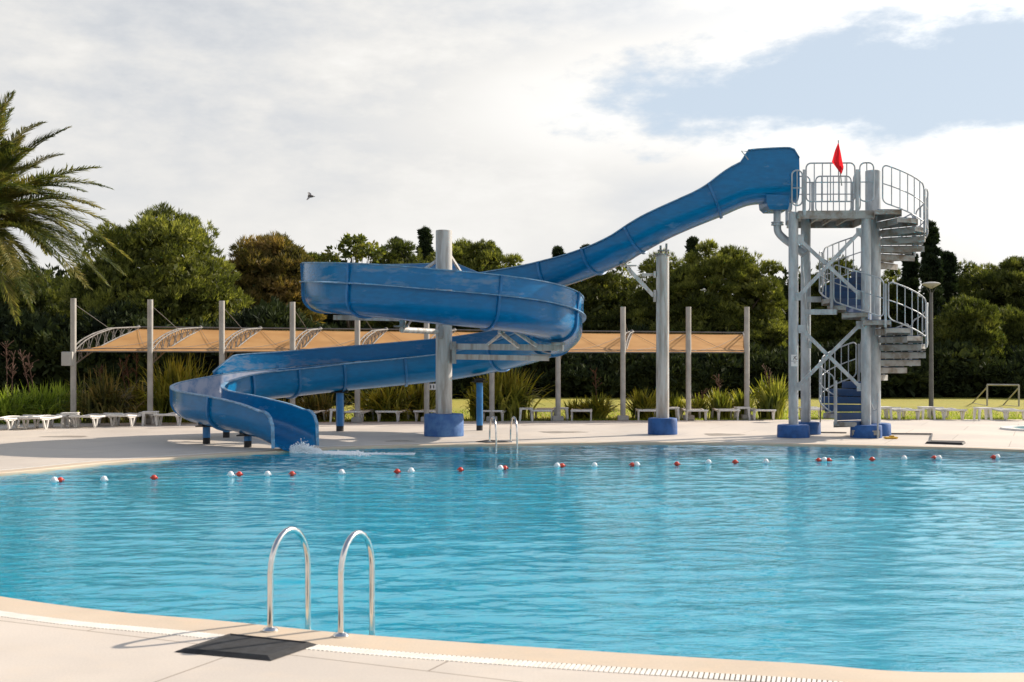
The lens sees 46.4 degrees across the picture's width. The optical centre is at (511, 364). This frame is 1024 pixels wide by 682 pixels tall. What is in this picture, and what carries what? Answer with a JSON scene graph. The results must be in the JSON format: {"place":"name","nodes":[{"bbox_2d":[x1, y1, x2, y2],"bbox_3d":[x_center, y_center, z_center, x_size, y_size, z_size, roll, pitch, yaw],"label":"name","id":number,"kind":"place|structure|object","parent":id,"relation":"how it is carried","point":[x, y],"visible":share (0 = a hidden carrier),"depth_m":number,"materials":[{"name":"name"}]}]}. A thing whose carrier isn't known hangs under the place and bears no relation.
{"place":"outdoors","nodes":[
{"label":"outdoors","id":0,"kind":"place"},
{"bbox_2d":[429,384,435,389],"bbox_3d":[-2.534,1.146,37.413,0.327,1.349,0.108,0,0,21],"label":"info sign","id":1,"kind":"object","parent":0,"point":[432,386],"visible":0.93,"depth_m":37.39,"materials":[{"name":"grey paint"}]},
{"bbox_2d":[0,444,1023,672],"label":"pool water","id":2,"kind":"structure","parent":0,"point":[911,563],"depth_m":12.04,"materials":[{"name":"blue liquid"}]},
{"bbox_2d":[289,439,414,456],"bbox_3d":[-3.350,1.692,24.578,2.717,0.346,1.360,0,0,0],"label":"water splash","id":3,"kind":"object","parent":2,"relation":"on","point":[303,447],"visible":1,"depth_m":24.62,"materials":[{"name":"white liquid"}]},
{"bbox_2d":[0,454,1005,485],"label":"float line","id":4,"kind":"object","parent":2,"relation":"on","point":[411,470],"visible":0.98,"depth_m":20.81,"materials":[{"name":"red plastic"}]},
{"bbox_2d":[0,419,1023,681],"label":"pool deck","id":5,"kind":"structure","parent":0,"point":[32,651],"depth_m":22.10,"materials":[{"name":"concrete"}]},
{"bbox_2d":[0,415,39,429],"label":"sun lounger","id":6,"kind":"object","parent":5,"relation":"on","point":[12,419],"visible":0.85,"depth_m":33.42,"materials":[{"name":"white plastic"}]},
{"bbox_2d":[18,414,72,428],"bbox_3d":[-13.090,1.626,33.737,0.688,0.361,1.918,0,0,11],"label":"sun lounger","id":7,"kind":"object","parent":5,"relation":"on","point":[43,418],"visible":0.85,"depth_m":33.27,"materials":[{"name":"white plastic"}]},
{"bbox_2d":[42,436,87,436],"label":"puddle","id":8,"kind":"object","parent":5,"relation":"on","point":[64,436],"visible":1,"depth_m":29.68,"materials":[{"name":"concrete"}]},
{"bbox_2d":[0,90,132,325],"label":"palm tree","id":9,"kind":"object","parent":5,"relation":"on","point":[17,212],"visible":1,"depth_m":29.17,"materials":[{"name":"green plant"}]},
{"bbox_2d":[60,412,79,426],"bbox_3d":[-12.661,1.593,34.246,0.460,0.415,0.460,0,0,-10],"label":"side table","id":10,"kind":"object","parent":5,"relation":"on","point":[63,421],"visible":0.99,"depth_m":34.07,"materials":[{"name":"white plastic"}]},
{"bbox_2d":[68,413,123,427],"bbox_3d":[-12.029,1.626,34.624,0.688,0.361,1.918,0,0,11],"label":"sun lounger","id":11,"kind":"object","parent":5,"relation":"on","point":[93,417],"visible":0.88,"depth_m":34.03,"materials":[{"name":"white plastic"}]},
{"bbox_2d":[106,412,154,426],"bbox_3d":[-11.157,1.626,35.179,0.688,0.361,1.918,0,0,11],"label":"sun lounger","id":12,"kind":"object","parent":5,"relation":"on","point":[133,416],"visible":0.88,"depth_m":34.65,"materials":[{"name":"white plastic"}]},
{"bbox_2d":[142,411,159,425],"bbox_3d":[-10.648,1.593,35.192,0.460,0.415,0.460,0,0,-10],"label":"side table","id":13,"kind":"object","parent":5,"relation":"on","point":[144,417],"visible":1,"depth_m":35.00,"materials":[{"name":"white plastic"}]},
{"bbox_2d":[154,412,197,425],"bbox_3d":[-9.960,1.626,35.753,0.688,0.361,1.918,0,0,11],"label":"sun lounger","id":14,"kind":"object","parent":5,"relation":"on","point":[178,418],"visible":0.52,"depth_m":35.02,"materials":[{"name":"white plastic"}]},
{"bbox_2d":[175,633,316,659],"bbox_3d":[-1.678,1.786,7.560,0.715,0.020,0.518,0,0,23],"label":"rubber mat","id":15,"kind":"object","parent":5,"relation":"on","point":[246,646],"visible":1,"depth_m":7.52,"materials":[{"name":"grey rubber"}]},
{"bbox_2d":[312,409,328,420],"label":"sun lounger","id":16,"kind":"object","parent":5,"relation":"on","point":[319,411],"visible":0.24,"depth_m":37.80,"materials":[{"name":"white plastic"}]},
{"bbox_2d":[329,409,335,422],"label":"side table","id":17,"kind":"object","parent":5,"relation":"on","point":[331,410],"visible":0.55,"depth_m":36.80,"materials":[{"name":"white plastic"}]},
{"bbox_2d":[344,409,373,421],"bbox_3d":[-4.851,1.626,37.811,0.688,0.361,1.918,0,0,11],"label":"sun lounger","id":18,"kind":"object","parent":5,"relation":"on","point":[362,412],"visible":0.61,"depth_m":37.32,"materials":[{"name":"white plastic"}]},
{"bbox_2d":[61,298,752,424],"bbox_3d":[-2.439,-0.074,39.445,22.850,3.789,4.591,0,0,-9],"label":"shade canopy","id":19,"kind":"object","parent":5,"relation":"on","point":[149,340],"visible":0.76,"depth_m":38.55,"materials":[{"name":"beige fabric"}]},
{"bbox_2d":[170,147,806,450],"bbox_3d":[-0.865,-1.750,30.320,15.067,7.160,7.766,0,0,-21],"label":"water slide","id":20,"kind":"object","parent":5,"relation":"on","point":[544,319],"visible":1,"depth_m":29.56,"materials":[{"name":"plastic"}]},
{"bbox_2d":[476,440,508,442],"bbox_3d":[-0.525,1.788,27.696,0.609,0.016,0.931,0,0,-37],"label":"rubber mat","id":21,"kind":"object","parent":5,"relation":"on","point":[486,441],"visible":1,"depth_m":27.64,"materials":[{"name":"grey rubber"}]},
{"bbox_2d":[483,410,506,420],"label":"sun lounger","id":22,"kind":"object","parent":5,"relation":"on","point":[502,414],"visible":0.62,"depth_m":37.70,"materials":[{"name":"white plastic"}]},
{"bbox_2d":[488,416,517,445],"bbox_3d":[-0.216,2.039,27.189,0.705,1.722,0.758,0,0,0],"label":"pool ladder","id":23,"kind":"object","parent":5,"relation":"attached to","point":[512,418],"visible":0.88,"depth_m":27.07,"materials":[{"name":"metal"}]},
{"bbox_2d":[539,431,579,432],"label":"puddle","id":24,"kind":"object","parent":5,"relation":"on","point":[559,431],"visible":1,"depth_m":31.89,"materials":[{"name":"liquid"}]},
{"bbox_2d":[679,408,707,419],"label":"sun lounger","id":25,"kind":"object","parent":5,"relation":"on","point":[700,410],"visible":0.94,"depth_m":38.26,"materials":[{"name":"white plastic"}]},
{"bbox_2d":[704,433,743,435],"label":"puddle","id":26,"kind":"object","parent":5,"relation":"on","point":[714,434],"visible":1,"depth_m":30.53,"materials":[{"name":"liquid"}]},
{"bbox_2d":[734,407,750,419],"bbox_3d":[7.480,1.593,38.842,0.460,0.415,0.460,0,0,-2],"label":"side table","id":27,"kind":"object","parent":5,"relation":"on","point":[748,409],"visible":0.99,"depth_m":38.63,"materials":[{"name":"white plastic"}]},
{"bbox_2d":[777,162,881,437],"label":"slide tower","id":28,"kind":"structure","parent":5,"relation":"on","point":[804,220],"depth_m":29.31,"materials":[{"name":"metal"}]},
{"bbox_2d":[791,355,797,365],"bbox_3d":[6.930,-0.092,29.286,0.170,0.284,0.026,0,0,0],"label":"safety sign","id":29,"kind":"object","parent":28,"relation":"attached to","point":[794,360],"visible":1,"depth_m":29.29,"materials":[{"name":"grey"}]},
{"bbox_2d":[832,140,843,185],"bbox_3d":[7.922,-4.904,29.072,0.266,1.108,0.124,0,0,0],"label":"red flag","id":30,"kind":"object","parent":28,"relation":"attached to","point":[837,162],"visible":1,"depth_m":29.06,"materials":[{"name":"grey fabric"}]},
{"bbox_2d":[819,165,928,438],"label":"spiral staircase","id":31,"kind":"structure","parent":5,"relation":"on","point":[839,295],"depth_m":29.96,"materials":[{"name":"metal"}]},
{"bbox_2d":[821,432,932,439],"bbox_3d":[9.782,1.772,29.748,2.047,0.045,4.021,0,0,-23],"label":"floor bar","id":32,"kind":"object","parent":5,"relation":"on","point":[931,434],"visible":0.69,"depth_m":30.35,"materials":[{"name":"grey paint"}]},
{"bbox_2d":[925,440,965,444],"bbox_3d":[9.830,1.773,27.102,0.821,0.046,0.762,0,0,25],"label":"rubber mat","id":33,"kind":"object","parent":5,"relation":"on","point":[946,442],"visible":1,"depth_m":26.93,"materials":[{"name":"grey rubber"}]},
{"bbox_2d":[973,407,992,420],"bbox_3d":[15.119,1.593,38.374,0.460,0.415,0.460,0,0,-2],"label":"side table","id":34,"kind":"object","parent":5,"relation":"on","point":[979,412],"visible":1,"depth_m":38.22,"materials":[{"name":"white plastic"}]},
{"bbox_2d":[1000,426,1023,430],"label":"round pool","id":35,"kind":"structure","parent":5,"relation":"in","point":[1017,428],"depth_m":32.99,"materials":[{"name":"white liquid"}]},
{"bbox_2d":[0,0,1023,295],"label":"sky","id":36,"kind":"structure","parent":0,"point":[530,128],"materials":[{"name":"white"}]},
{"bbox_2d":[25,394,1023,422],"bbox_3d":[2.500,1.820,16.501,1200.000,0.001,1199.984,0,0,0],"label":"lawn","id":37,"kind":"structure","parent":0,"point":[945,401],"depth_m":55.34,"materials":[{"name":"green plant"}]},
{"bbox_2d":[0,340,55,423],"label":"flax bush","id":38,"kind":"object","parent":37,"relation":"on","point":[7,408],"visible":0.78,"depth_m":36.26,"materials":[{"name":"green plant"}]},
{"bbox_2d":[0,261,71,323],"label":"pine tree","id":39,"kind":"object","parent":37,"relation":"on","point":[48,301],"visible":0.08,"depth_m":58.68,"materials":[{"name":"green plant"}]},
{"bbox_2d":[9,351,77,423],"bbox_3d":[-14.680,0.795,37.052,2.789,2.528,2.196,0,0,0],"label":"flax bush","id":40,"kind":"object","parent":37,"relation":"on","point":[48,402],"visible":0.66,"depth_m":36.92,"materials":[{"name":"green plant"}]},
{"bbox_2d":[45,378,82,419],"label":"flax bush","id":41,"kind":"object","parent":37,"relation":"on","point":[58,386],"visible":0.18,"depth_m":37.80,"materials":[{"name":"green plant"}]},
{"bbox_2d":[54,363,146,423],"bbox_3d":[-12.562,1.345,37.049,3.139,2.892,2.365,0,0,0],"label":"flax bush","id":42,"kind":"object","parent":37,"relation":"on","point":[106,398],"visible":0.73,"depth_m":36.77,"materials":[{"name":"green plant"}]},
{"bbox_2d":[118,353,145,420],"bbox_3d":[-12.109,0.897,38.380,1.494,2.868,1.162,0,0,0],"label":"flax bush","id":43,"kind":"object","parent":37,"relation":"on","point":[140,400],"visible":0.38,"depth_m":38.33,"materials":[{"name":"green plant"}]},
{"bbox_2d":[126,394,156,420],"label":"flax bush","id":44,"kind":"object","parent":37,"relation":"on","point":[144,407],"visible":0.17,"depth_m":37.67,"materials":[{"name":"green plant"}]},
{"bbox_2d":[50,200,254,329],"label":"pine tree","id":45,"kind":"object","parent":37,"relation":"on","point":[171,281],"visible":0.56,"depth_m":55.30,"materials":[{"name":"green plant"}]},
{"bbox_2d":[127,352,212,422],"bbox_3d":[-10.342,0.616,37.469,3.392,2.408,2.873,0,0,0],"label":"flax bush","id":46,"kind":"object","parent":37,"relation":"on","point":[173,372],"visible":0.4,"depth_m":37.11,"materials":[{"name":"green plant"}]},
{"bbox_2d":[0,295,377,405],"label":"undergrowth","id":47,"kind":"object","parent":37,"relation":"on","point":[44,338],"visible":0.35,"depth_m":51.94,"materials":[{"name":"green plant"}]},
{"bbox_2d":[223,231,326,323],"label":"pine tree","id":48,"kind":"object","parent":37,"relation":"on","point":[267,266],"visible":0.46,"depth_m":60.62,"materials":[{"name":"green plant"}]},
{"bbox_2d":[274,398,304,408],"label":"flax bush","id":49,"kind":"object","parent":37,"relation":"on","point":[288,401],"visible":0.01,"depth_m":37.95,"materials":[{"name":"green plant"}]},
{"bbox_2d":[306,251,320,261],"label":"pine tree","id":50,"kind":"object","parent":37,"relation":"on","point":[314,255],"visible":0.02,"depth_m":65.74,"materials":[{"name":"green plant"}]},
{"bbox_2d":[296,393,354,421],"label":"flax bush","id":51,"kind":"object","parent":37,"relation":"on","point":[312,402],"visible":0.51,"depth_m":38.14,"materials":[{"name":"green plant"}]},
{"bbox_2d":[315,233,386,330],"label":"deciduous tree","id":52,"kind":"object","parent":37,"relation":"on","point":[358,247],"visible":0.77,"depth_m":63.86,"materials":[{"name":"green plant"}]},
{"bbox_2d":[333,385,435,421],"bbox_3d":[-3.999,1.286,38.569,3.157,2.049,2.804,0,0,-35],"label":"flax bush","id":53,"kind":"object","parent":37,"relation":"on","point":[378,400],"visible":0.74,"depth_m":38.29,"materials":[{"name":"green plant"}]},
{"bbox_2d":[375,409,411,421],"bbox_3d":[-3.759,1.626,38.029,0.688,0.361,1.918,0,0,10],"label":"sun lounger","id":54,"kind":"object","parent":37,"relation":"on","point":[396,412],"visible":0.74,"depth_m":37.37,"materials":[{"name":"white plastic"}]},
{"bbox_2d":[360,237,429,330],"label":"pine tree","id":55,"kind":"object","parent":37,"relation":"on","point":[403,249],"visible":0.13,"depth_m":77.23,"materials":[{"name":"green plant"}]},
{"bbox_2d":[394,383,435,419],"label":"flax bush","id":56,"kind":"object","parent":37,"relation":"on","point":[420,389],"visible":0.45,"depth_m":38.81,"materials":[{"name":"green plant"}]},
{"bbox_2d":[413,408,435,420],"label":"sun lounger","id":57,"kind":"object","parent":37,"relation":"on","point":[416,412],"visible":0.45,"depth_m":37.56,"materials":[{"name":"white plastic"}]},
{"bbox_2d":[415,226,434,262],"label":"cypress tree","id":58,"kind":"object","parent":37,"relation":"on","point":[425,237],"visible":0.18,"depth_m":83.67,"materials":[{"name":"green plant"}]},
{"bbox_2d":[462,387,475,419],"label":"flax bush","id":59,"kind":"object","parent":37,"relation":"on","point":[473,413],"visible":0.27,"depth_m":39.16,"materials":[{"name":"green plant"}]},
{"bbox_2d":[422,237,524,331],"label":"pine tree","id":60,"kind":"object","parent":37,"relation":"on","point":[481,255],"visible":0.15,"depth_m":74.90,"materials":[{"name":"green plant"}]},
{"bbox_2d":[39,258,922,350],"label":"woodland","id":61,"kind":"object","parent":37,"relation":"on","point":[329,320],"depth_m":86.70,"materials":[{"name":"green plant"}]},
{"bbox_2d":[454,367,553,420],"bbox_3d":[-0.228,0.810,38.647,3.066,2.059,2.973,0,0,31],"label":"flax bush","id":62,"kind":"object","parent":37,"relation":"on","point":[512,397],"visible":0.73,"depth_m":38.27,"materials":[{"name":"green plant"}]},
{"bbox_2d":[518,407,532,420],"bbox_3d":[0.436,1.593,38.144,0.460,0.415,0.460,0,0,-4],"label":"side table","id":63,"kind":"object","parent":37,"relation":"on","point":[525,408],"visible":0.99,"depth_m":37.93,"materials":[{"name":"white plastic"}]},
{"bbox_2d":[531,408,553,420],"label":"sun lounger","id":64,"kind":"object","parent":37,"relation":"on","point":[551,410],"visible":0.86,"depth_m":38.10,"materials":[{"name":"white plastic"}]},
{"bbox_2d":[551,245,565,256],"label":"cypress tree","id":65,"kind":"object","parent":37,"relation":"on","point":[557,250],"visible":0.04,"depth_m":83.69,"materials":[{"name":"green plant"}]},
{"bbox_2d":[554,407,568,420],"bbox_3d":[1.579,1.593,38.374,0.460,0.415,0.460,0,0,-2],"label":"side table","id":66,"kind":"object","parent":37,"relation":"on","point":[566,412],"visible":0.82,"depth_m":38.17,"materials":[{"name":"white plastic"}]},
{"bbox_2d":[561,396,587,418],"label":"flax bush","id":67,"kind":"object","parent":37,"relation":"on","point":[575,414],"visible":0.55,"depth_m":39.42,"materials":[{"name":"green plant"}]},
{"bbox_2d":[571,408,591,420],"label":"sun lounger","id":68,"kind":"object","parent":37,"relation":"on","point":[581,410],"visible":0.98,"depth_m":37.94,"materials":[{"name":"white plastic"}]},
{"bbox_2d":[572,368,619,419],"bbox_3d":[2.774,0.965,39.309,1.872,1.710,1.453,0,0,0],"label":"flax bush","id":69,"kind":"object","parent":37,"relation":"on","point":[600,409],"visible":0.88,"depth_m":39.14,"materials":[{"name":"green plant"}]},
{"bbox_2d":[567,262,642,332],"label":"pine tree","id":70,"kind":"object","parent":37,"relation":"on","point":[599,293],"visible":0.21,"depth_m":76.63,"materials":[{"name":"green plant"}]},
{"bbox_2d":[617,387,671,418],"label":"flax bush","id":71,"kind":"object","parent":37,"relation":"on","point":[642,401],"visible":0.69,"depth_m":39.33,"materials":[{"name":"green plant"}]},
{"bbox_2d":[635,408,655,419],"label":"sun lounger","id":72,"kind":"object","parent":37,"relation":"on","point":[645,410],"visible":0.68,"depth_m":38.23,"materials":[{"name":"white plastic"}]},
{"bbox_2d":[623,249,704,333],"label":"pine tree","id":73,"kind":"object","parent":37,"relation":"on","point":[644,311],"visible":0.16,"depth_m":75.29,"materials":[{"name":"green plant"}]},
{"bbox_2d":[669,407,679,419],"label":"side table","id":74,"kind":"object","parent":37,"relation":"on","point":[677,414],"visible":0.53,"depth_m":38.40,"materials":[{"name":"white plastic"}]},
{"bbox_2d":[669,391,685,417],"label":"flax bush","id":75,"kind":"object","parent":37,"relation":"on","point":[674,402],"visible":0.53,"depth_m":39.69,"materials":[{"name":"green plant"}]},
{"bbox_2d":[360,323,1023,398],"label":"undergrowth","id":76,"kind":"object","parent":37,"relation":"on","point":[965,369],"visible":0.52,"depth_m":64.62,"materials":[{"name":"green plant"}]},
{"bbox_2d":[684,236,700,263],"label":"cypress tree","id":77,"kind":"object","parent":37,"relation":"on","point":[692,243],"visible":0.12,"depth_m":85.78,"materials":[{"name":"green plant"}]},
{"bbox_2d":[678,388,710,418],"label":"flax bush","id":78,"kind":"object","parent":37,"relation":"on","point":[698,402],"visible":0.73,"depth_m":39.72,"materials":[{"name":"green plant"}]},
{"bbox_2d":[649,239,787,351],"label":"pine tree","id":79,"kind":"object","parent":37,"relation":"on","point":[754,291],"visible":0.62,"depth_m":72.73,"materials":[{"name":"green plant"}]},
{"bbox_2d":[703,374,742,418],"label":"flax bush","id":80,"kind":"object","parent":37,"relation":"on","point":[720,401],"visible":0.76,"depth_m":39.64,"materials":[{"name":"green plant"}]},
{"bbox_2d":[711,408,739,419],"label":"sun lounger","id":81,"kind":"object","parent":37,"relation":"on","point":[725,409],"visible":0.94,"depth_m":38.45,"materials":[{"name":"white plastic"}]},
{"bbox_2d":[728,389,756,416],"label":"flax bush","id":82,"kind":"object","parent":37,"relation":"on","point":[739,399],"visible":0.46,"depth_m":39.88,"materials":[{"name":"green plant"}]},
{"bbox_2d":[750,407,775,419],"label":"sun lounger","id":83,"kind":"object","parent":37,"relation":"on","point":[753,410],"visible":0.73,"depth_m":38.40,"materials":[{"name":"white plastic"}]},
{"bbox_2d":[749,364,787,419],"bbox_3d":[8.582,0.900,39.292,1.698,1.840,1.546,0,0,-29],"label":"flax bush","id":84,"kind":"object","parent":37,"relation":"on","point":[772,396],"visible":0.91,"depth_m":39.08,"materials":[{"name":"green plant"}]},
{"bbox_2d":[798,407,821,417],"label":"sun lounger","id":85,"kind":"object","parent":37,"relation":"on","point":[814,408],"visible":0.31,"depth_m":40.41,"materials":[{"name":"white plastic"}]},
{"bbox_2d":[798,254,860,347],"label":"pine tree","id":86,"kind":"object","parent":37,"relation":"on","point":[826,328],"visible":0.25,"depth_m":81.04,"materials":[{"name":"green plant"}]},
{"bbox_2d":[881,406,892,419],"bbox_3d":[12.149,1.593,39.081,0.460,0.415,0.460,0,0,-2],"label":"side table","id":87,"kind":"object","parent":37,"relation":"on","point":[886,408],"visible":0.56,"depth_m":38.88,"materials":[{"name":"white plastic"}]},
{"bbox_2d":[881,269,919,343],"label":"pine tree","id":88,"kind":"object","parent":37,"relation":"on","point":[891,274],"visible":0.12,"depth_m":82.90,"materials":[{"name":"green plant"}]},
{"bbox_2d":[882,407,921,419],"bbox_3d":[12.837,1.626,39.378,0.688,0.361,1.918,0,0,-2],"label":"sun lounger","id":89,"kind":"object","parent":37,"relation":"on","point":[898,410],"visible":0.77,"depth_m":38.80,"materials":[{"name":"white plastic"}]},
{"bbox_2d":[895,252,920,343],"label":"cypress tree","id":90,"kind":"object","parent":37,"relation":"on","point":[909,274],"visible":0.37,"depth_m":79.65,"materials":[{"name":"green plant"}]},
{"bbox_2d":[917,406,935,419],"bbox_3d":[13.556,1.593,39.081,0.460,0.415,0.460,0,0,-2],"label":"side table","id":91,"kind":"object","parent":37,"relation":"on","point":[923,408],"visible":0.92,"depth_m":38.87,"materials":[{"name":"white plastic"}]},
{"bbox_2d":[913,220,946,333],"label":"cypress tree","id":92,"kind":"object","parent":37,"relation":"on","point":[931,266],"visible":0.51,"depth_m":77.70,"materials":[{"name":"green plant"}]},
{"bbox_2d":[922,282,940,416],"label":"street lamp","id":93,"kind":"object","parent":37,"relation":"on","point":[930,285],"visible":0.95,"depth_m":40.94,"materials":[{"name":"grey metal"}]},
{"bbox_2d":[925,407,966,419],"bbox_3d":[14.289,1.626,39.378,0.688,0.361,1.918,0,0,-2],"label":"sun lounger","id":94,"kind":"object","parent":37,"relation":"on","point":[945,412],"visible":0.82,"depth_m":38.79,"materials":[{"name":"white plastic"}]},
{"bbox_2d":[940,250,960,305],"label":"cypress tree","id":95,"kind":"object","parent":37,"relation":"on","point":[950,284],"visible":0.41,"depth_m":81.59,"materials":[{"name":"green plant"}]},
{"bbox_2d":[955,258,977,298],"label":"pine tree","id":96,"kind":"object","parent":37,"relation":"on","point":[965,287],"visible":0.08,"depth_m":85.28,"materials":[{"name":"green plant"}]},
{"bbox_2d":[933,292,1009,358],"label":"pine tree","id":97,"kind":"object","parent":37,"relation":"on","point":[976,322],"visible":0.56,"depth_m":66.98,"materials":[{"name":"green plant"}]},
{"bbox_2d":[963,255,1023,311],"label":"pine tree","id":98,"kind":"object","parent":37,"relation":"on","point":[1003,285],"visible":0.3,"depth_m":78.70,"materials":[{"name":"green plant"}]},
{"bbox_2d":[972,384,1019,406],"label":"football goal","id":99,"kind":"object","parent":37,"relation":"on","point":[987,385],"visible":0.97,"depth_m":52.05,"materials":[{"name":"grey paint"}]},
{"bbox_2d":[987,408,1023,419],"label":"sun lounger","id":100,"kind":"object","parent":37,"relation":"on","point":[1005,411],"visible":0.84,"depth_m":38.41,"materials":[{"name":"white plastic"}]},
{"bbox_2d":[997,303,1023,348],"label":"pine tree","id":101,"kind":"object","parent":37,"relation":"on","point":[1013,329],"visible":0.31,"depth_m":69.94,"materials":[{"name":"green plant"}]},
{"bbox_2d":[883,435,897,438],"bbox_3d":[9.123,1.755,28.767,0.320,0.080,0.120,0,0,-6],"label":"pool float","id":102,"kind":"object","parent":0,"point":[891,437],"visible":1,"depth_m":28.72,"materials":[{"name":"yellow plastic"}]},
{"label":"drain channel","id":103,"kind":"structure","parent":0,"visible":0},
{"bbox_2d":[0,441,1023,681],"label":"drain grate","id":104,"kind":"object","parent":103,"relation":"on","point":[424,656],"visible":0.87,"depth_m":7.39,"materials":[{"name":"white plastic"}]},
{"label":"pool basin","id":105,"kind":"structure","parent":0,"visible":0},
{"bbox_2d":[0,441,1023,681],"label":"pool coping","id":106,"kind":"object","parent":105,"relation":"on","point":[712,665],"visible":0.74,"depth_m":7.69,"materials":[{"name":"stone"}]},
{"bbox_2d":[262,527,374,637],"bbox_3d":[-1.304,2.011,8.158,0.630,1.778,0.545,0,0,23],"label":"pool ladder","id":107,"kind":"object","parent":106,"relation":"attached to","point":[271,628],"visible":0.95,"depth_m":8.11,"materials":[{"name":"metal"}]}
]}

